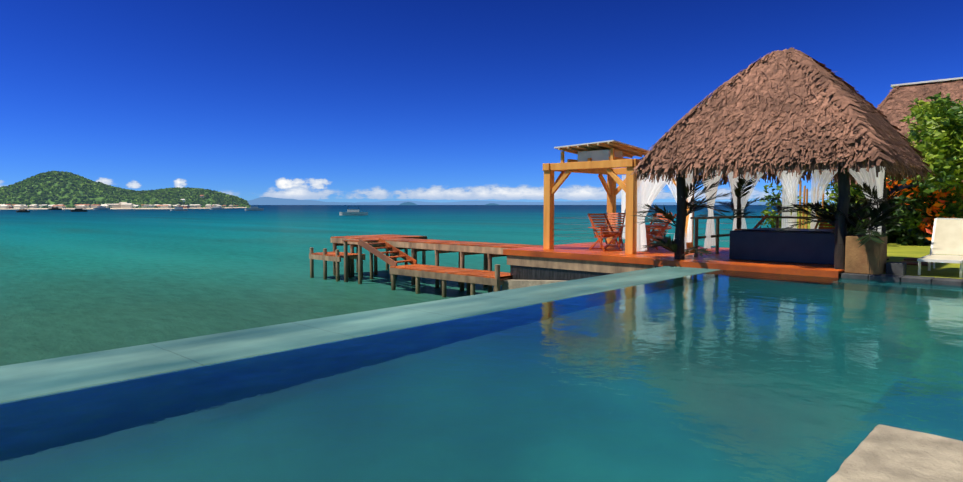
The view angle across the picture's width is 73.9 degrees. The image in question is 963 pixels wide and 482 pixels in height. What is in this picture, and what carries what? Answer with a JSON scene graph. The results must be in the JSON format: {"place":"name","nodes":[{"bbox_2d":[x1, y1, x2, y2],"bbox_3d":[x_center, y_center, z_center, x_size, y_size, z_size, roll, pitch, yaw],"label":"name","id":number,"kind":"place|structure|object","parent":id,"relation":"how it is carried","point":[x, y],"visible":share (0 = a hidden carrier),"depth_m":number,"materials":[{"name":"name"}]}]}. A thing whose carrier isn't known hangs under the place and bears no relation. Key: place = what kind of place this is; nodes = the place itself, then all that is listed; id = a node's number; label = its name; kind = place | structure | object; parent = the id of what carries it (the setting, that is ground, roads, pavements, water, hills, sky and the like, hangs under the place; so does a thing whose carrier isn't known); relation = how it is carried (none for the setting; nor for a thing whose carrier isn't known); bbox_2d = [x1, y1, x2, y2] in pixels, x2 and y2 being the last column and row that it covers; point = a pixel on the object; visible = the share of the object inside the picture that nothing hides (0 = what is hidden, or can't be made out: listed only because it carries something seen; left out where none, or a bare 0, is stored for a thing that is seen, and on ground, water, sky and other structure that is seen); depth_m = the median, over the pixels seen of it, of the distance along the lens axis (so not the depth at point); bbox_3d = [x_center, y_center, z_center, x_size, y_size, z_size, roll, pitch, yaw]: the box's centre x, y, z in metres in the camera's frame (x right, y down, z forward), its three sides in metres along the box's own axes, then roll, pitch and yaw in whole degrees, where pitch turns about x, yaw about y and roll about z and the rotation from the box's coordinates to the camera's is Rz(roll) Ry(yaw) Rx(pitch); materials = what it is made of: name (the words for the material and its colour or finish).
{"place":"outdoors","nodes":[
{"label":"outdoors","id":0,"kind":"place"},
{"bbox_2d":[0,175,249,208],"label":"island hill","id":1,"kind":"structure","parent":0,"point":[123,204],"depth_m":451.02,"materials":[{"name":"green plant"}]},
{"bbox_2d":[0,171,250,207],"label":"island canopy","id":2,"kind":"object","parent":1,"relation":"on","point":[136,197],"visible":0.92,"depth_m":484.10,"materials":[{"name":"green plant"}]},
{"bbox_2d":[0,177,330,188],"bbox_3d":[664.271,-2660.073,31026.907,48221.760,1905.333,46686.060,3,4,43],"label":"cloud","id":3,"kind":"structure","parent":0,"point":[283,183],"depth_m":30770.43,"materials":[{"name":"white"}]},
{"bbox_2d":[0,205,781,365],"bbox_3d":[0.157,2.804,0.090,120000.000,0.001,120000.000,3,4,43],"label":"sea water","id":4,"kind":"structure","parent":0,"point":[77,283],"depth_m":30.17,"materials":[{"name":"teal liquid"}]},
{"bbox_2d":[16,209,29,211],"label":"boat","id":5,"kind":"object","parent":4,"relation":"on","point":[22,210],"visible":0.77,"depth_m":238.46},
{"bbox_2d":[48,207,61,209],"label":"moored boat","id":6,"kind":"object","parent":4,"relation":"on","point":[54,208],"visible":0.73,"depth_m":357.65,"materials":[{"name":"black"}]},
{"bbox_2d":[70,207,86,211],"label":"moored boat","id":7,"kind":"object","parent":4,"relation":"on","point":[79,210],"visible":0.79,"depth_m":260.73,"materials":[{"name":"black"}]},
{"bbox_2d":[93,206,109,209],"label":"moored boat","id":8,"kind":"object","parent":4,"relation":"on","point":[101,208],"visible":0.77,"depth_m":381.94,"materials":[{"name":"white"}]},
{"bbox_2d":[170,207,187,210],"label":"moored boat","id":9,"kind":"object","parent":4,"relation":"on","point":[178,209],"visible":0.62,"depth_m":302.72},
{"bbox_2d":[210,206,223,209],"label":"moored boat","id":10,"kind":"object","parent":4,"relation":"on","point":[216,208],"visible":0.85,"depth_m":383.71,"materials":[{"name":"white"}]},
{"bbox_2d":[245,207,262,209],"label":"boat","id":11,"kind":"object","parent":4,"relation":"on","point":[253,208],"visible":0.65,"depth_m":320.27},
{"bbox_2d":[339,209,367,214],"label":"boat","id":12,"kind":"object","parent":4,"relation":"on","point":[353,212],"visible":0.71,"depth_m":170.38,"materials":[{"name":"white"}]},
{"bbox_2d":[309,234,542,297],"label":"jetty","id":13,"kind":"object","parent":4,"relation":"in","point":[487,277],"visible":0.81,"depth_m":21.72,"materials":[{"name":"brown wood"}]},
{"bbox_2d":[0,185,837,199],"bbox_3d":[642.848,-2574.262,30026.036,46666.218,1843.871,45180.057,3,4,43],"label":"cloud","id":14,"kind":"structure","parent":0,"point":[573,192],"depth_m":30012.06,"materials":[{"name":"white"}]},
{"bbox_2d":[0,0,962,202],"label":"sky","id":15,"kind":"structure","parent":0,"point":[240,97],"materials":[{"name":"blue"}]},
{"bbox_2d":[248,197,832,204],"bbox_3d":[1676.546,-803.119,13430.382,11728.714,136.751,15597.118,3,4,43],"label":"hills","id":16,"kind":"structure","parent":0,"point":[268,201],"depth_m":15965.80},
{"bbox_2d":[845,234,906,274],"bbox_3d":[7.616,0.266,12.365,0.910,0.755,0.650,3,4,43],"label":"planter","id":17,"kind":"object","parent":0,"point":[869,256],"visible":0.85,"depth_m":12.24,"materials":[{"name":"beige stone"}]},
{"bbox_2d":[791,207,962,278],"bbox_3d":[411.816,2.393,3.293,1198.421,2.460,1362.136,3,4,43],"label":"lawn ground","id":18,"kind":"structure","parent":0,"point":[896,252],"depth_m":15.37,"materials":[{"name":"green plant"}]},
{"bbox_2d":[502,255,888,290],"bbox_3d":[5.295,1.899,17.113,8.680,3.090,5.551,3,4,43],"label":"deck substructure","id":19,"kind":"object","parent":18,"relation":"on","point":[526,271],"visible":0.12,"depth_m":17.30,"materials":[{"name":"beige concrete"}]},
{"bbox_2d":[503,242,889,277],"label":"timber deck","id":20,"kind":"structure","parent":19,"relation":"on","point":[661,256],"depth_m":15.54,"materials":[{"name":"orange wood"}]},
{"bbox_2d":[587,213,621,251],"bbox_3d":[3.441,-0.242,17.918,0.675,1.061,0.882,-1,3,-22],"label":"deck chair","id":21,"kind":"object","parent":20,"relation":"on","point":[601,236],"visible":0.92,"depth_m":18.00,"materials":[{"name":"brown wood"}]},
{"bbox_2d":[600,212,624,246],"bbox_3d":[4.012,-0.331,19.496,0.675,1.061,0.882,1,3,23],"label":"deck chair","id":22,"kind":"object","parent":20,"relation":"on","point":[618,220],"visible":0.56,"depth_m":19.69,"materials":[{"name":"brown wood"}]},
{"bbox_2d":[543,140,693,253],"bbox_3d":[4.029,-1.258,18.686,2.970,2.955,3.811,3,4,43],"label":"pergola","id":23,"kind":"object","parent":20,"relation":"on","point":[600,158],"visible":0.71,"depth_m":17.69,"materials":[{"name":"wood"}]},
{"bbox_2d":[554,217,732,244],"bbox_3d":[4.801,-0.320,18.362,4.305,0.690,3.809,3,4,43],"label":"wire railing","id":24,"kind":"object","parent":23,"relation":"attached to","point":[606,231],"visible":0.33,"depth_m":17.98,"materials":[{"name":"metal"}]},
{"bbox_2d":[621,170,692,250],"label":"pergola curtains","id":25,"kind":"object","parent":23,"relation":"hanging from","point":[648,192],"visible":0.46,"depth_m":16.65,"materials":[{"name":"white fabric"}]},
{"bbox_2d":[645,225,661,250],"bbox_3d":[4.704,-0.094,18.192,0.840,0.713,0.840,3,4,43],"label":"deck table","id":26,"kind":"object","parent":20,"relation":"on","point":[654,226],"visible":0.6,"depth_m":17.92,"materials":[{"name":"brown wood"}]},
{"bbox_2d":[643,214,676,251],"bbox_3d":[4.906,-0.224,17.590,0.882,1.061,0.675,1,3,18],"label":"deck chair","id":27,"kind":"object","parent":20,"relation":"on","point":[649,235],"visible":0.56,"depth_m":17.38,"materials":[{"name":"brown wood"}]},
{"bbox_2d":[649,213,671,248],"bbox_3d":[5.228,-0.314,19.194,0.882,1.061,0.675,-3,4,-42],"label":"deck chair","id":28,"kind":"object","parent":20,"relation":"on","point":[655,232],"visible":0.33,"depth_m":19.28,"materials":[{"name":"brown wood"}]},
{"bbox_2d":[735,214,767,229],"bbox_3d":[6.962,-0.171,16.651,0.882,1.061,0.675,1,3,23],"label":"deck chair","id":29,"kind":"object","parent":20,"relation":"on","point":[761,221],"visible":0.15,"depth_m":16.30,"materials":[{"name":"brown wood"}]},
{"bbox_2d":[632,172,918,257],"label":"palm fronds","id":30,"kind":"object","parent":20,"relation":"on","point":[878,218],"visible":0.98,"depth_m":14.38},
{"bbox_2d":[674,161,886,269],"bbox_3d":[7.074,-1.951,15.066,3.693,4.763,3.750,3,4,43],"label":"gazebo frame","id":31,"kind":"object","parent":20,"relation":"on","point":[843,203],"visible":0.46,"depth_m":14.90,"materials":[{"name":"black wood"}]},
{"bbox_2d":[684,166,884,248],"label":"curtains","id":32,"kind":"object","parent":31,"relation":"hanging from","point":[790,183],"visible":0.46,"depth_m":16.28,"materials":[{"name":"white fabric"}]},
{"bbox_2d":[631,47,938,186],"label":"thatched roof","id":33,"kind":"structure","parent":31,"relation":"on","point":[791,110],"depth_m":13.56,"materials":[{"name":"brown wicker"}]},
{"bbox_2d":[729,228,858,264],"bbox_3d":[7.332,0.080,14.998,2.300,0.700,1.950,3,4,43],"label":"sofa","id":34,"kind":"object","parent":20,"relation":"on","point":[800,245],"visible":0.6,"depth_m":14.29,"materials":[{"name":"fabric"}]},
{"bbox_2d":[814,216,834,228],"bbox_3d":[8.382,-0.116,15.686,0.882,1.061,0.675,-2,4,-37],"label":"deck chair","id":35,"kind":"object","parent":20,"relation":"on","point":[816,225],"visible":0.08,"depth_m":15.95,"materials":[{"name":"brown wood"}]},
{"bbox_2d":[759,183,802,227],"bbox_3d":[9.339,-0.821,20.165,1.667,2.066,1.101,-1,3,-23],"label":"tree","id":36,"kind":"object","parent":18,"relation":"on","point":[771,220],"visible":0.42,"depth_m":20.08,"materials":[{"name":"green plant"}]},
{"bbox_2d":[798,180,823,228],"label":"bamboo poles","id":37,"kind":"object","parent":18,"relation":"on","point":[805,190],"visible":0.19,"depth_m":22.80,"materials":[{"name":"wood"}]},
{"bbox_2d":[809,179,962,227],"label":"green shrub","id":38,"kind":"object","parent":18,"relation":"on","point":[855,192],"depth_m":27.02,"materials":[{"name":"green plant"}]},
{"bbox_2d":[828,173,962,245],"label":"flame shrub","id":39,"kind":"object","parent":18,"relation":"on","point":[917,196],"visible":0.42,"depth_m":21.05,"materials":[{"name":"orange plant"}]},
{"bbox_2d":[901,257,932,265],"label":"lawn step boards","id":40,"kind":"object","parent":18,"relation":"on","point":[908,260],"visible":0.39,"depth_m":14.52,"materials":[{"name":"brown wood"}]},
{"bbox_2d":[886,197,962,245],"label":"dark shrub","id":41,"kind":"object","parent":18,"relation":"on","point":[896,233],"visible":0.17,"depth_m":21.62,"materials":[{"name":"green plant"}]},
{"bbox_2d":[899,92,962,193],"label":"tree","id":42,"kind":"object","parent":18,"relation":"on","point":[939,120],"visible":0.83,"depth_m":19.36,"materials":[{"name":"green plant"}]},
{"bbox_2d":[917,218,962,277],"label":"sun lounger","id":43,"kind":"object","parent":18,"relation":"on","point":[947,236],"visible":1,"depth_m":13.07,"materials":[{"name":"white fabric"}]},
{"bbox_2d":[858,77,962,216],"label":"house","id":44,"kind":"structure","parent":0,"point":[925,82],"depth_m":28.90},
{"bbox_2d":[829,80,962,189],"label":"thatched roof","id":45,"kind":"structure","parent":44,"relation":"attached to","point":[895,103],"depth_m":28.32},
{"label":"pool basin","id":46,"kind":"structure","parent":0,"visible":0},
{"bbox_2d":[0,266,719,402],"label":"pool ledge","id":47,"kind":"object","parent":46,"relation":"in","point":[19,381],"visible":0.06,"depth_m":6.72,"materials":[{"name":"teal concrete"}]},
{"bbox_2d":[0,270,962,481],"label":"swimming pool","id":48,"kind":"structure","parent":46,"relation":"in","point":[727,376],"depth_m":4.65,"materials":[{"name":"teal liquid"}]},
{"bbox_2d":[827,424,962,481],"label":"pool deck","id":49,"kind":"structure","parent":46,"relation":"on","point":[883,453],"depth_m":2.78,"materials":[{"name":"stone"}]},
{"bbox_2d":[841,273,962,285],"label":"pool coping stones","id":50,"kind":"object","parent":46,"relation":"on","point":[922,279],"visible":0.83,"depth_m":11.66,"materials":[{"name":"grey stone"}]}
]}

